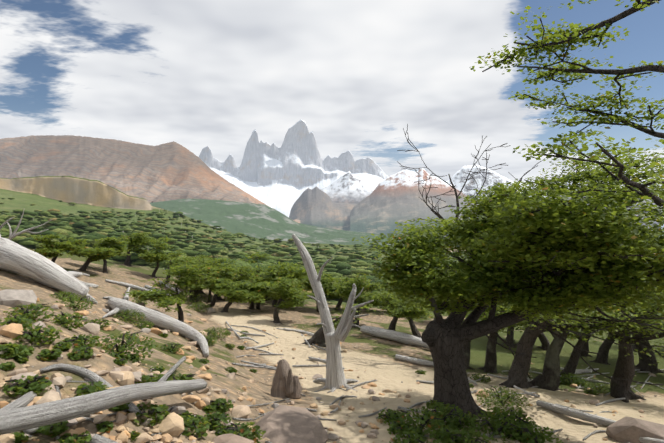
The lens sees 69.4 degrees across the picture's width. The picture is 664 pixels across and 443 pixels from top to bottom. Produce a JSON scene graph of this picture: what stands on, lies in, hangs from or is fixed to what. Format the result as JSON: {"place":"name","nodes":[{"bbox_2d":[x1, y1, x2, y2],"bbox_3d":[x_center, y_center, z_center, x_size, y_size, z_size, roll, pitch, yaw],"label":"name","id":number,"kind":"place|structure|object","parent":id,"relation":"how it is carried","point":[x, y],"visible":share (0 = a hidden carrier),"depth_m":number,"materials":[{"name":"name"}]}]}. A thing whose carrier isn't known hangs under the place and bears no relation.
{"place":"outdoors","nodes":[
{"label":"outdoors","id":0,"kind":"place"},
{"bbox_2d":[0,135,299,222],"bbox_3d":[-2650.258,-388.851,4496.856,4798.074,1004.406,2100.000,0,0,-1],"label":"mountain ridge","id":1,"kind":"structure","parent":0,"point":[173,170],"depth_m":4458.31,"materials":[{"name":"brown stone"}]},
{"bbox_2d":[199,119,387,216],"bbox_3d":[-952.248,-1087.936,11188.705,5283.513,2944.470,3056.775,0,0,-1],"label":"mountain peaks","id":2,"kind":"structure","parent":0,"point":[288,172],"depth_m":11840.85,"materials":[{"name":"stone"}]},
{"bbox_2d":[150,198,444,245],"bbox_3d":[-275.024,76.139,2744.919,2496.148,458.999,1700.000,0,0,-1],"label":"green hillside","id":3,"kind":"structure","parent":0,"point":[256,220],"depth_m":2794.19,"materials":[{"name":"green plant"}]},
{"bbox_2d":[289,186,356,230],"bbox_3d":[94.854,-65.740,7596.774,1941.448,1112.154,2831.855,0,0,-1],"label":"rocky hill","id":4,"kind":"structure","parent":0,"point":[316,206],"depth_m":8173.00,"materials":[{"name":"grey stone"}]},
{"bbox_2d":[0,176,660,309],"bbox_3d":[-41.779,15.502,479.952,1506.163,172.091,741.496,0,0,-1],"label":"hillside","id":5,"kind":"structure","parent":0,"point":[84,194],"depth_m":683.35,"materials":[{"name":"green plant"}]},
{"bbox_2d":[0,194,656,310],"bbox_3d":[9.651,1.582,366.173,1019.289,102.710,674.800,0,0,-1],"label":"hillside forest","id":6,"kind":"object","parent":5,"relation":"on","point":[73,227],"visible":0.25,"depth_m":370.54,"materials":[{"name":"green plant"}]},
{"bbox_2d":[0,248,663,442],"bbox_3d":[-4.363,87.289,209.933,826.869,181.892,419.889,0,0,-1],"label":"terrain","id":7,"kind":"structure","parent":0,"point":[379,362],"depth_m":7.58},
{"bbox_2d":[271,359,301,398],"bbox_3d":[-0.485,1.681,5.016,0.346,0.450,0.418,0,0,-1],"label":"dead stump","id":8,"kind":"object","parent":7,"relation":"on","point":[286,383],"visible":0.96,"depth_m":4.94,"materials":[{"name":"wood"}]},
{"bbox_2d":[0,291,609,442],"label":"ground shrubs","id":9,"kind":"object","parent":7,"relation":"on","point":[441,432],"visible":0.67,"depth_m":3.28,"materials":[{"name":"green plant"}]},
{"bbox_2d":[0,289,659,442],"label":"scattered rocks","id":10,"kind":"object","parent":7,"relation":"on","point":[170,427],"visible":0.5,"depth_m":3.04,"materials":[{"name":"beige stone"}]},
{"bbox_2d":[0,210,663,442],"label":"dead wood","id":11,"kind":"object","parent":7,"relation":"on","point":[18,414],"visible":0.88,"depth_m":6.55,"materials":[{"name":"grey wood"}]},
{"bbox_2d":[36,0,663,418],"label":"tree trunks","id":12,"kind":"object","parent":7,"relation":"on","point":[448,338],"visible":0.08,"depth_m":4.94,"materials":[{"name":"brown plant"}]},
{"bbox_2d":[31,232,663,368],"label":"trees","id":13,"kind":"object","parent":12,"relation":"attached to","point":[285,277],"visible":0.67,"depth_m":15.26,"materials":[{"name":"green plant"}]},
{"bbox_2d":[352,0,663,324],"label":"tree foliage","id":14,"kind":"object","parent":12,"relation":"attached to","point":[499,223],"visible":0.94,"depth_m":4.03,"materials":[{"name":"green plant"}]},
{"bbox_2d":[211,405,663,442],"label":"boulders","id":15,"kind":"object","parent":7,"relation":"on","point":[284,424],"visible":0.92,"depth_m":3.25,"materials":[{"name":"stone"}]},
{"bbox_2d":[0,0,663,217],"label":"sky","id":16,"kind":"structure","parent":0,"point":[196,75],"materials":[{"name":"white"}]},
{"bbox_2d":[320,171,374,203],"bbox_3d":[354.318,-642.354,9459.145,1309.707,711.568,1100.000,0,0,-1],"label":"snowy mountain peak","id":17,"kind":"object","parent":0,"point":[348,187],"visible":0.67,"depth_m":9296.15,"materials":[{"name":"white snow"}]},
{"bbox_2d":[350,167,478,238],"bbox_3d":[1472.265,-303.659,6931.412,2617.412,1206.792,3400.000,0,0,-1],"label":"mountain","id":18,"kind":"structure","parent":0,"point":[386,204],"depth_m":7421.02,"materials":[{"name":"grey stone"}]},
{"label":"valley ground","id":19,"kind":"structure","parent":0,"visible":0},
{"bbox_2d":[446,165,660,230],"bbox_3d":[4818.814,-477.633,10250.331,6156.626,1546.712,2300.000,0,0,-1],"label":"snow rock","id":20,"kind":"object","parent":19,"relation":"on","point":[458,177],"visible":0.06,"depth_m":10383.95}
]}

